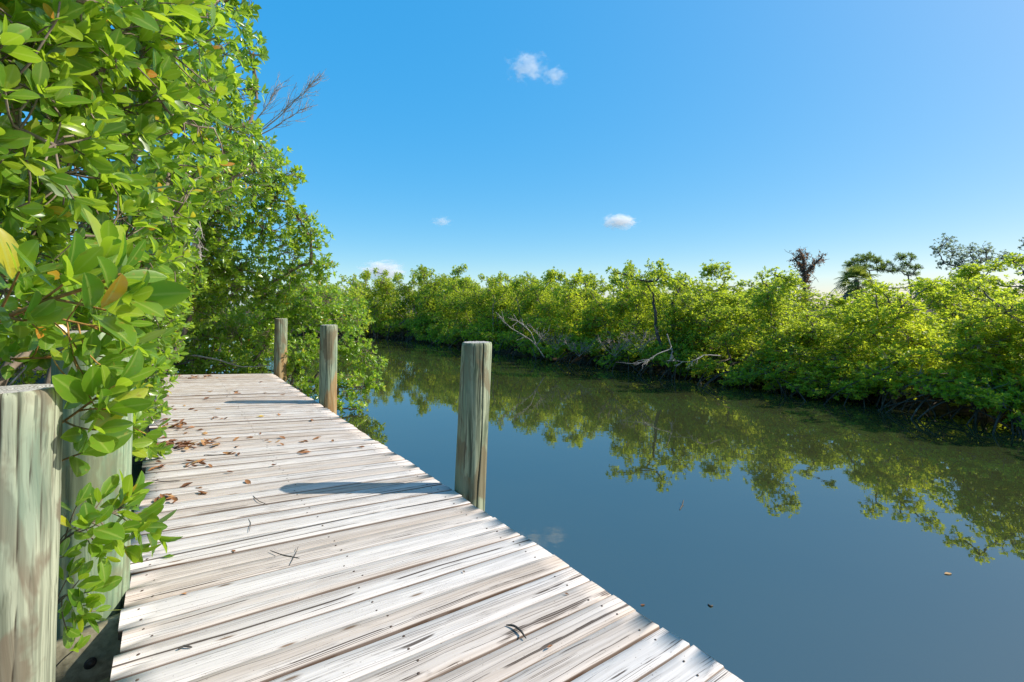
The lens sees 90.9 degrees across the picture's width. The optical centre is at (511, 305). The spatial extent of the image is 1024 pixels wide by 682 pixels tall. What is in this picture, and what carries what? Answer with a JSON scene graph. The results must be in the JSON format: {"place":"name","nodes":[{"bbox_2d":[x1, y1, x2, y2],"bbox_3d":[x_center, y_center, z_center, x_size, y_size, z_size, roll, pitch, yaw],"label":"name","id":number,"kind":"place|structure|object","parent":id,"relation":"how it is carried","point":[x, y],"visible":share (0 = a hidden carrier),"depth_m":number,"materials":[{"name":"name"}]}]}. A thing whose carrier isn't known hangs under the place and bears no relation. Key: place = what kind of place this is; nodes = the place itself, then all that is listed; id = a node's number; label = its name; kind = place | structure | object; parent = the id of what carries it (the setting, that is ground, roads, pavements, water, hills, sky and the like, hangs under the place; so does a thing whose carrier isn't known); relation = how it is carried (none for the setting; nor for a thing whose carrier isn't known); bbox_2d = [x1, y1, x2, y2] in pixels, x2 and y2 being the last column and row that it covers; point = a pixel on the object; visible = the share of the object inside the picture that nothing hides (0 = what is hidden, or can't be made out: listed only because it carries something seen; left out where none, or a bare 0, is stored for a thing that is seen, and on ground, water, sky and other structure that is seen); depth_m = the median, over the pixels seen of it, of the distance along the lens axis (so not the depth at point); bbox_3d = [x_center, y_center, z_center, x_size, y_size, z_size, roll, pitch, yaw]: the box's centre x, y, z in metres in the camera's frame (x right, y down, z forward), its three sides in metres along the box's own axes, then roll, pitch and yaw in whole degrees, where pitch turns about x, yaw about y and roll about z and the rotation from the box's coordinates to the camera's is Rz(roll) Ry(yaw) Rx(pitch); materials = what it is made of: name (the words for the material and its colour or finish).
{"place":"outdoors","nodes":[
{"label":"outdoors","id":0,"kind":"place"},
{"bbox_2d":[0,305,1023,419],"bbox_3d":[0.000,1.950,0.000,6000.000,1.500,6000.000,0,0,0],"label":"ground","id":1,"kind":"structure","parent":0,"point":[925,404],"depth_m":14.02,"materials":[{"name":"soil"}]},
{"bbox_2d":[0,187,113,385],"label":"mangrove tree","id":2,"kind":"object","parent":1,"relation":"on","point":[26,379],"visible":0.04,"depth_m":8.40,"materials":[{"name":"green plant"}]},
{"bbox_2d":[0,93,216,385],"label":"mangrove tree","id":3,"kind":"object","parent":1,"relation":"on","point":[135,208],"visible":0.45,"depth_m":2.37,"materials":[{"name":"green plant"}]},
{"bbox_2d":[0,326,149,423],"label":"leafy branch","id":4,"kind":"object","parent":3,"relation":"attached to","point":[108,343],"visible":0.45,"depth_m":1.85,"materials":[{"name":"green plant"}]},
{"bbox_2d":[0,272,166,385],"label":"leafy branch","id":5,"kind":"object","parent":3,"relation":"attached to","point":[91,351],"visible":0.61,"depth_m":1.75,"materials":[{"name":"green plant"}]},
{"bbox_2d":[0,0,241,242],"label":"mangrove tree","id":6,"kind":"object","parent":1,"relation":"on","point":[69,69],"visible":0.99,"depth_m":1.57,"materials":[{"name":"green plant"}]},
{"bbox_2d":[0,208,190,346],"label":"leafy branch","id":7,"kind":"object","parent":6,"relation":"attached to","point":[91,270],"visible":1,"depth_m":0.99,"materials":[{"name":"green plant"}]},
{"bbox_2d":[52,348,156,452],"bbox_3d":[-1.521,0.331,1.716,0.584,0.366,0.266,0,0,7],"label":"leafy branch","id":8,"kind":"object","parent":6,"relation":"attached to","point":[125,401],"visible":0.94,"depth_m":1.70,"materials":[{"name":"green plant"}]},
{"bbox_2d":[62,427,132,476],"bbox_3d":[-1.562,0.529,1.862,0.465,0.218,0.210,0,0,32],"label":"leafy branch","id":9,"kind":"object","parent":8,"relation":"attached to","point":[79,467],"visible":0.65,"depth_m":1.77,"materials":[{"name":"green plant"}]},
{"bbox_2d":[59,469,182,581],"bbox_3d":[-1.488,0.821,1.867,0.451,0.363,0.285,0,0,-34],"label":"leafy branch","id":10,"kind":"object","parent":6,"relation":"attached to","point":[111,536],"visible":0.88,"depth_m":1.87,"materials":[{"name":"green plant"}]},
{"bbox_2d":[57,557,121,648],"bbox_3d":[-1.554,1.066,1.821,0.223,0.347,0.175,0,0,12],"label":"leafy branch","id":11,"kind":"object","parent":10,"relation":"attached to","point":[88,584],"visible":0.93,"depth_m":1.80,"materials":[{"name":"green plant"}]},
{"bbox_2d":[56,635,90,666],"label":"leafy branch","id":12,"kind":"object","parent":11,"relation":"attached to","point":[81,642],"visible":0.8,"depth_m":1.79,"materials":[{"name":"green plant"}]},
{"bbox_2d":[132,379,162,457],"bbox_3d":[-1.904,0.554,2.532,0.202,0.404,0.270,0,0,42],"label":"leafy branch","id":13,"kind":"object","parent":6,"relation":"attached to","point":[139,444],"visible":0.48,"depth_m":2.55,"materials":[{"name":"green plant"}]},
{"bbox_2d":[0,0,278,385],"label":"mangrove tree","id":14,"kind":"object","parent":1,"relation":"on","point":[233,144],"visible":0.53,"depth_m":5.02,"materials":[{"name":"green plant"}]},
{"bbox_2d":[8,68,327,385],"bbox_3d":[-4.917,-0.846,7.152,4.553,5.091,0.723,0,0,-7],"label":"dead tree","id":15,"kind":"object","parent":1,"relation":"on","point":[271,96],"visible":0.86,"depth_m":7.28,"materials":[{"name":"grey wood"}]},
{"bbox_2d":[127,185,208,461],"bbox_3d":[-3.968,0.474,5.433,1.135,3.987,5.583,0,0,-27],"label":"mangrove tree","id":16,"kind":"object","parent":1,"relation":"on","point":[163,362],"visible":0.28,"depth_m":5.04,"materials":[{"name":"green plant"}]},
{"bbox_2d":[190,221,207,269],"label":"dead twigs","id":17,"kind":"object","parent":16,"relation":"hanging from","point":[197,246],"visible":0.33,"depth_m":7.50,"materials":[{"name":"brown wood"}]},
{"bbox_2d":[36,135,339,380],"bbox_3d":[-5.978,-0.351,8.838,5.632,5.014,3.280,0,0,-21],"label":"mangrove tree","id":18,"kind":"object","parent":1,"relation":"on","point":[225,270],"visible":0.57,"depth_m":9.19,"materials":[{"name":"green plant"}]},
{"bbox_2d":[157,284,324,374],"bbox_3d":[-6.670,0.456,10.958,5.168,3.400,3.414,0,0,39],"label":"mangrove tree","id":19,"kind":"object","parent":1,"relation":"on","point":[249,332],"visible":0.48,"depth_m":10.21,"materials":[{"name":"green plant"}]},
{"bbox_2d":[180,354,267,366],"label":"bent branch","id":20,"kind":"object","parent":19,"relation":"attached to","point":[226,362],"visible":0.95,"depth_m":9.72,"materials":[{"name":"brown wood"}]},
{"bbox_2d":[288,277,319,335],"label":"mangrove tree","id":21,"kind":"object","parent":1,"relation":"on","point":[304,280],"visible":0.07,"depth_m":34.67,"materials":[{"name":"green plant"}]},
{"bbox_2d":[255,282,388,413],"bbox_3d":[-4.401,0.999,10.478,3.988,3.001,2.620,0,0,13],"label":"mangrove tree","id":22,"kind":"object","parent":1,"relation":"on","point":[350,348],"visible":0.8,"depth_m":10.27,"materials":[{"name":"green plant"}]},
{"bbox_2d":[299,275,346,335],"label":"mangrove tree","id":23,"kind":"object","parent":1,"relation":"on","point":[318,324],"visible":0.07,"depth_m":33.25,"materials":[{"name":"green plant"}]},
{"bbox_2d":[320,273,371,336],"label":"mangrove tree","id":24,"kind":"object","parent":1,"relation":"on","point":[357,284],"visible":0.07,"depth_m":32.04,"materials":[{"name":"green plant"}]},
{"bbox_2d":[341,270,373,307],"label":"mangrove tree","id":25,"kind":"object","parent":1,"relation":"on","point":[363,284],"visible":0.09,"depth_m":35.18,"materials":[{"name":"green plant"}]},
{"bbox_2d":[346,267,401,338],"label":"mangrove tree","id":26,"kind":"object","parent":1,"relation":"on","point":[376,312],"visible":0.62,"depth_m":30.94,"materials":[{"name":"green plant"}]},
{"bbox_2d":[374,271,412,324],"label":"mangrove tree","id":27,"kind":"object","parent":1,"relation":"on","point":[389,313],"visible":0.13,"depth_m":33.80,"materials":[{"name":"green plant"}]},
{"bbox_2d":[376,271,418,339],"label":"mangrove tree","id":28,"kind":"object","parent":1,"relation":"on","point":[404,304],"visible":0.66,"depth_m":30.07,"materials":[{"name":"green plant"}]},
{"bbox_2d":[395,267,435,329],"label":"mangrove tree","id":29,"kind":"object","parent":1,"relation":"on","point":[430,276],"visible":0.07,"depth_m":31.72,"materials":[{"name":"green plant"}]},
{"bbox_2d":[405,273,441,341],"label":"mangrove tree","id":30,"kind":"object","parent":1,"relation":"on","point":[420,282],"visible":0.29,"depth_m":28.34,"materials":[{"name":"green plant"}]},
{"bbox_2d":[402,264,452,342],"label":"mangrove tree","id":31,"kind":"object","parent":1,"relation":"on","point":[434,285],"visible":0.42,"depth_m":28.23,"materials":[{"name":"green plant"}]},
{"bbox_2d":[408,282,452,341],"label":"mangrove tree","id":32,"kind":"object","parent":1,"relation":"on","point":[419,331],"visible":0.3,"depth_m":27.43,"materials":[{"name":"green plant"}]},
{"bbox_2d":[426,278,472,344],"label":"mangrove tree","id":33,"kind":"object","parent":1,"relation":"on","point":[435,327],"visible":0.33,"depth_m":26.09,"materials":[{"name":"green plant"}]},
{"bbox_2d":[441,273,462,313],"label":"mangrove tree","id":34,"kind":"object","parent":1,"relation":"on","point":[449,283],"visible":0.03,"depth_m":29.70,"materials":[{"name":"green plant"}]},
{"bbox_2d":[430,277,476,345],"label":"mangrove tree","id":35,"kind":"object","parent":1,"relation":"on","point":[450,304],"visible":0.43,"depth_m":24.93,"materials":[{"name":"green plant"}]},
{"bbox_2d":[443,264,479,298],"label":"mangrove tree","id":36,"kind":"object","parent":1,"relation":"on","point":[457,271],"visible":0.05,"depth_m":30.31,"materials":[{"name":"green plant"}]},
{"bbox_2d":[443,276,491,347],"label":"mangrove tree","id":37,"kind":"object","parent":1,"relation":"on","point":[463,308],"visible":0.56,"depth_m":23.77,"materials":[{"name":"green plant"}]},
{"bbox_2d":[457,277,486,323],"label":"mangrove tree","id":38,"kind":"object","parent":1,"relation":"on","point":[473,299],"visible":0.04,"depth_m":28.11,"materials":[{"name":"green plant"}]},
{"bbox_2d":[460,273,510,344],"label":"mangrove tree","id":39,"kind":"object","parent":1,"relation":"on","point":[475,332],"visible":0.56,"depth_m":22.62,"materials":[{"name":"green plant"}]},
{"bbox_2d":[482,271,510,348],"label":"mangrove tree","id":40,"kind":"object","parent":1,"relation":"on","point":[492,292],"visible":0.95,"depth_m":22.01,"materials":[{"name":"green plant"}]},
{"bbox_2d":[482,282,527,351],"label":"mangrove tree","id":41,"kind":"object","parent":1,"relation":"on","point":[510,305],"visible":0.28,"depth_m":21.95,"materials":[{"name":"green plant"}]},
{"bbox_2d":[495,273,529,326],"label":"mangrove tree","id":42,"kind":"object","parent":1,"relation":"on","point":[506,277],"visible":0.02,"depth_m":25.51,"materials":[{"name":"green plant"}]},
{"bbox_2d":[493,273,541,354],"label":"mangrove tree","id":43,"kind":"object","parent":1,"relation":"on","point":[524,305],"visible":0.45,"depth_m":20.66,"materials":[{"name":"green plant"}]},
{"bbox_2d":[499,313,549,356],"bbox_3d":[0.348,0.931,15.974,1.760,1.513,0.582,0,0,-4],"label":"dead branch","id":44,"kind":"object","parent":1,"relation":"on","point":[534,342],"visible":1,"depth_m":15.98,"materials":[{"name":"grey wood"}]},
{"bbox_2d":[504,266,564,359],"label":"mangrove tree","id":45,"kind":"object","parent":1,"relation":"on","point":[542,292],"visible":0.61,"depth_m":19.56,"materials":[{"name":"green plant"}]},
{"bbox_2d":[530,270,568,329],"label":"mangrove tree","id":46,"kind":"object","parent":1,"relation":"on","point":[560,276],"visible":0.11,"depth_m":22.95,"materials":[{"name":"green plant"}]},
{"bbox_2d":[538,332,571,349],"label":"dead bush","id":47,"kind":"object","parent":1,"relation":"on","point":[556,339],"visible":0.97,"depth_m":16.15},
{"bbox_2d":[527,272,603,363],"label":"mangrove tree","id":48,"kind":"object","parent":1,"relation":"on","point":[572,302],"visible":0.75,"depth_m":18.20,"materials":[{"name":"green plant"}]},
{"bbox_2d":[559,338,595,355],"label":"dead bush","id":49,"kind":"object","parent":1,"relation":"on","point":[574,346],"visible":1,"depth_m":15.56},
{"bbox_2d":[555,270,607,335],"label":"mangrove tree","id":50,"kind":"object","parent":1,"relation":"on","point":[588,275],"visible":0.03,"depth_m":21.16,"materials":[{"name":"green plant"}]},
{"bbox_2d":[554,286,625,366],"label":"mangrove tree","id":51,"kind":"object","parent":1,"relation":"on","point":[585,328],"visible":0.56,"depth_m":17.14,"materials":[{"name":"green plant"}]},
{"bbox_2d":[578,275,617,340],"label":"mangrove tree","id":52,"kind":"object","parent":1,"relation":"on","point":[602,281],"visible":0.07,"depth_m":19.84,"materials":[{"name":"green plant"}]},
{"bbox_2d":[579,267,646,371],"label":"mangrove tree","id":53,"kind":"object","parent":1,"relation":"on","point":[617,308],"visible":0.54,"depth_m":16.24,"materials":[{"name":"green plant"}]},
{"bbox_2d":[598,335,632,356],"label":"dead bush","id":54,"kind":"object","parent":1,"relation":"on","point":[625,345],"visible":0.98,"depth_m":13.96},
{"bbox_2d":[608,258,667,341],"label":"mangrove tree","id":55,"kind":"object","parent":1,"relation":"on","point":[630,264],"visible":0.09,"depth_m":18.90,"materials":[{"name":"green plant"}]},
{"bbox_2d":[604,270,675,376],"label":"mangrove tree","id":56,"kind":"object","parent":1,"relation":"on","point":[641,297],"visible":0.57,"depth_m":15.38,"materials":[{"name":"green plant"}]},
{"bbox_2d":[621,326,658,349],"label":"dead bush","id":57,"kind":"object","parent":1,"relation":"on","point":[645,333],"visible":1,"depth_m":13.55,"materials":[{"name":"plant"}]},
{"bbox_2d":[619,334,675,367],"bbox_3d":[3.147,1.060,11.603,1.426,0.767,0.442,0,0,-10],"label":"dead branch","id":58,"kind":"object","parent":1,"relation":"on","point":[655,355],"visible":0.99,"depth_m":11.68,"materials":[{"name":"grey wood"}]},
{"bbox_2d":[606,258,693,374],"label":"mangrove tree","id":59,"kind":"object","parent":1,"relation":"on","point":[641,281],"visible":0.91,"depth_m":14.37,"materials":[{"name":"green plant"}]},
{"bbox_2d":[640,282,684,320],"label":"mangrove tree","id":60,"kind":"object","parent":1,"relation":"on","point":[654,302],"visible":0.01,"depth_m":21.79,"materials":[{"name":"green plant"}]},
{"bbox_2d":[636,270,712,348],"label":"mangrove tree","id":61,"kind":"object","parent":1,"relation":"on","point":[680,275],"visible":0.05,"depth_m":17.75,"materials":[{"name":"green plant"}]},
{"bbox_2d":[632,279,739,380],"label":"mangrove tree","id":62,"kind":"object","parent":1,"relation":"on","point":[685,342],"visible":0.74,"depth_m":13.90,"materials":[{"name":"green plant"}]},
{"bbox_2d":[667,354,719,368],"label":"dead branch","id":63,"kind":"object","parent":1,"relation":"on","point":[693,360],"visible":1,"depth_m":10.67,"materials":[{"name":"grey wood"}]},
{"bbox_2d":[675,258,742,356],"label":"mangrove tree","id":64,"kind":"object","parent":1,"relation":"on","point":[709,269],"visible":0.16,"depth_m":15.73,"materials":[{"name":"green plant"}]},
{"bbox_2d":[697,279,747,330],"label":"mangrove tree","id":65,"kind":"object","parent":1,"relation":"on","point":[740,284],"visible":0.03,"depth_m":19.84,"materials":[{"name":"green plant"}]},
{"bbox_2d":[672,291,787,387],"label":"mangrove tree","id":66,"kind":"object","parent":1,"relation":"on","point":[729,331],"visible":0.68,"depth_m":13.07,"materials":[{"name":"green plant"}]},
{"bbox_2d":[724,277,801,344],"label":"mangrove tree","id":67,"kind":"object","parent":1,"relation":"on","point":[755,306],"visible":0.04,"depth_m":17.31,"materials":[{"name":"green plant"}]},
{"bbox_2d":[697,266,835,401],"bbox_3d":[6.143,0.596,11.803,2.901,3.131,3.012,0,0,-22],"label":"mangrove tree","id":68,"kind":"object","parent":1,"relation":"on","point":[772,303],"visible":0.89,"depth_m":11.71,"materials":[{"name":"green plant"}]},
{"bbox_2d":[725,276,815,368],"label":"mangrove tree","id":69,"kind":"object","parent":1,"relation":"on","point":[749,291],"visible":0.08,"depth_m":14.14,"materials":[{"name":"green plant"}]},
{"bbox_2d":[770,278,831,336],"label":"mangrove tree","id":70,"kind":"object","parent":1,"relation":"on","point":[804,303],"visible":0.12,"depth_m":22.89,"materials":[{"name":"green plant"}]},
{"bbox_2d":[785,248,827,320],"bbox_3d":[15.256,-0.703,26.006,1.930,4.710,1.572,0,0,0],"label":"dead snag","id":71,"kind":"object","parent":1,"relation":"on","point":[805,275],"visible":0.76,"depth_m":25.93,"materials":[{"name":"brown plant"}]},
{"bbox_2d":[762,308,889,401],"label":"mangrove tree","id":72,"kind":"object","parent":1,"relation":"on","point":[833,354],"visible":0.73,"depth_m":10.97,"materials":[{"name":"green plant"}]},
{"bbox_2d":[785,294,876,372],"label":"mangrove tree","id":73,"kind":"object","parent":1,"relation":"on","point":[841,301],"visible":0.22,"depth_m":12.86,"materials":[{"name":"green plant"}]},
{"bbox_2d":[811,289,890,355],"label":"mangrove tree","id":74,"kind":"object","parent":1,"relation":"on","point":[857,295],"visible":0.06,"depth_m":15.75,"materials":[{"name":"green plant"}]},
{"bbox_2d":[833,262,879,301],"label":"cabbage palm","id":75,"kind":"object","parent":1,"relation":"on","point":[856,271],"visible":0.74,"depth_m":30.80,"materials":[{"name":"green plant"}]},
{"bbox_2d":[841,251,896,293],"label":"pine tree","id":76,"kind":"object","parent":1,"relation":"on","point":[875,260],"visible":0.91,"depth_m":43.79,"materials":[{"name":"green plant"}]},
{"bbox_2d":[837,277,968,385],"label":"mangrove tree","id":77,"kind":"object","parent":1,"relation":"on","point":[884,300],"visible":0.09,"depth_m":11.70,"materials":[{"name":"green plant"}]},
{"bbox_2d":[807,276,1000,418],"bbox_3d":[7.913,0.766,10.335,3.303,2.784,2.983,0,0,15],"label":"mangrove tree","id":78,"kind":"object","parent":1,"relation":"on","point":[903,356],"visible":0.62,"depth_m":10.02,"materials":[{"name":"green plant"}]},
{"bbox_2d":[891,251,924,297],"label":"pine tree","id":79,"kind":"object","parent":1,"relation":"on","point":[903,257],"visible":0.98,"depth_m":43.89,"materials":[{"name":"green plant"}]},
{"bbox_2d":[886,259,992,347],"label":"mangrove tree","id":80,"kind":"object","parent":1,"relation":"on","point":[973,271],"visible":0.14,"depth_m":14.41,"materials":[{"name":"green plant"}]},
{"bbox_2d":[908,365,971,397],"bbox_3d":[7.864,1.370,9.259,1.149,0.682,0.501,0,0,0],"label":"dead bush","id":81,"kind":"object","parent":1,"relation":"on","point":[927,379],"visible":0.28,"depth_m":9.22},
{"bbox_2d":[877,277,1023,435],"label":"mangrove tree","id":82,"kind":"object","parent":1,"relation":"on","point":[1006,337],"visible":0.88,"depth_m":8.67,"materials":[{"name":"green plant"}]},
{"bbox_2d":[909,258,1023,338],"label":"mangrove tree","id":83,"kind":"object","parent":1,"relation":"on","point":[995,265],"visible":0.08,"depth_m":18.02,"materials":[{"name":"green plant"}]},
{"bbox_2d":[929,233,1019,308],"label":"oak tree","id":84,"kind":"object","parent":1,"relation":"on","point":[962,258],"visible":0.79,"depth_m":29.93,"materials":[{"name":"green plant"}]},
{"bbox_2d":[938,274,1023,374],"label":"mangrove tree","id":85,"kind":"object","parent":1,"relation":"on","point":[991,279],"visible":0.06,"depth_m":10.27,"materials":[{"name":"green plant"}]},
{"bbox_2d":[966,373,1023,428],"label":"mangrove tree","id":86,"kind":"object","parent":1,"relation":"on","point":[1009,415],"visible":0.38,"depth_m":8.09,"materials":[{"name":"green plant"}]},
{"bbox_2d":[979,252,1023,373],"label":"mangrove tree","id":87,"kind":"object","parent":1,"relation":"on","point":[1020,261],"visible":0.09,"depth_m":12.09,"materials":[{"name":"green plant"}]},
{"bbox_2d":[1014,237,1023,275],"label":"oak tree","id":88,"kind":"object","parent":1,"relation":"on","point":[1019,247],"visible":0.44,"depth_m":22.15,"materials":[{"name":"green plant"}]},
{"bbox_2d":[1,0,1023,304],"label":"sky","id":89,"kind":"structure","parent":0,"point":[513,138],"materials":[{"name":"blue"}]},
{"bbox_2d":[8,334,1023,681],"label":"water","id":90,"kind":"structure","parent":0,"point":[796,538],"depth_m":5.11,"materials":[{"name":"liquid"}]},
{"bbox_2d":[0,384,62,681],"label":"dock piling","id":91,"kind":"object","parent":90,"relation":"in","point":[31,417],"visible":0.96,"depth_m":1.54,"materials":[{"name":"grey wood"}]},
{"bbox_2d":[51,330,133,681],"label":"dock piling","id":92,"kind":"object","parent":90,"relation":"in","point":[101,470],"visible":0.23,"depth_m":2.14,"materials":[{"name":"grey wood"}]},
{"bbox_2d":[132,359,152,463],"bbox_3d":[-4.726,1.373,6.436,0.252,2.353,0.232,0,0,0],"label":"dock piling","id":93,"kind":"object","parent":90,"relation":"in","point":[134,457],"visible":0.02,"depth_m":6.34,"materials":[{"name":"grey wood"}]},
{"bbox_2d":[274,318,287,381],"bbox_3d":[-4.443,1.401,9.642,0.281,2.297,0.236,0,0,0],"label":"dock piling","id":94,"kind":"object","parent":90,"relation":"in","point":[280,345],"visible":0.64,"depth_m":9.55,"materials":[{"name":"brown wood"}]},
{"bbox_2d":[207,279,375,370],"bbox_3d":[-6.826,0.837,15.178,5.282,3.307,1.932,0,0,0],"label":"mangrove tree","id":95,"kind":"object","parent":90,"relation":"on","point":[353,294],"visible":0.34,"depth_m":15.25,"materials":[{"name":"green plant"}]},
{"bbox_2d":[319,324,337,414],"bbox_3d":[-2.470,1.406,6.755,0.260,2.288,0.237,0,0,0],"label":"dock piling","id":96,"kind":"object","parent":90,"relation":"in","point":[328,367],"visible":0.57,"depth_m":6.66,"materials":[{"name":"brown wood"}]},
{"bbox_2d":[55,373,743,681],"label":"dock","id":97,"kind":"object","parent":90,"relation":"on","point":[373,582],"visible":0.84,"depth_m":2.35,"materials":[{"name":"wood"}]},
{"bbox_2d":[506,624,525,637],"bbox_3d":[0.022,1.290,2.003,0.020,0.012,0.114,0,0,-44],"label":"seed pod","id":98,"kind":"object","parent":97,"relation":"on","point":[518,628],"visible":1,"depth_m":2.01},
{"bbox_2d":[401,271,425,315],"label":"mangrove tree","id":99,"kind":"object","parent":90,"relation":"on","point":[413,281],"visible":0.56,"depth_m":30.03,"materials":[{"name":"green plant"}]},
{"bbox_2d":[454,341,491,510],"bbox_3d":[-0.297,1.405,3.570,0.309,2.290,0.236,0,0,0],"label":"dock piling","id":100,"kind":"object","parent":90,"relation":"in","point":[472,430],"visible":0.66,"depth_m":3.48,"materials":[{"name":"grey wood"}]},
{"bbox_2d":[513,271,539,333],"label":"mangrove tree","id":101,"kind":"object","parent":90,"relation":"on","point":[528,277],"visible":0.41,"depth_m":20.99,"materials":[{"name":"green plant"}]},
{"bbox_2d":[564,267,590,325],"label":"mangrove tree","id":102,"kind":"object","parent":90,"relation":"on","point":[579,270],"visible":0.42,"depth_m":18.99,"materials":[{"name":"green plant"}]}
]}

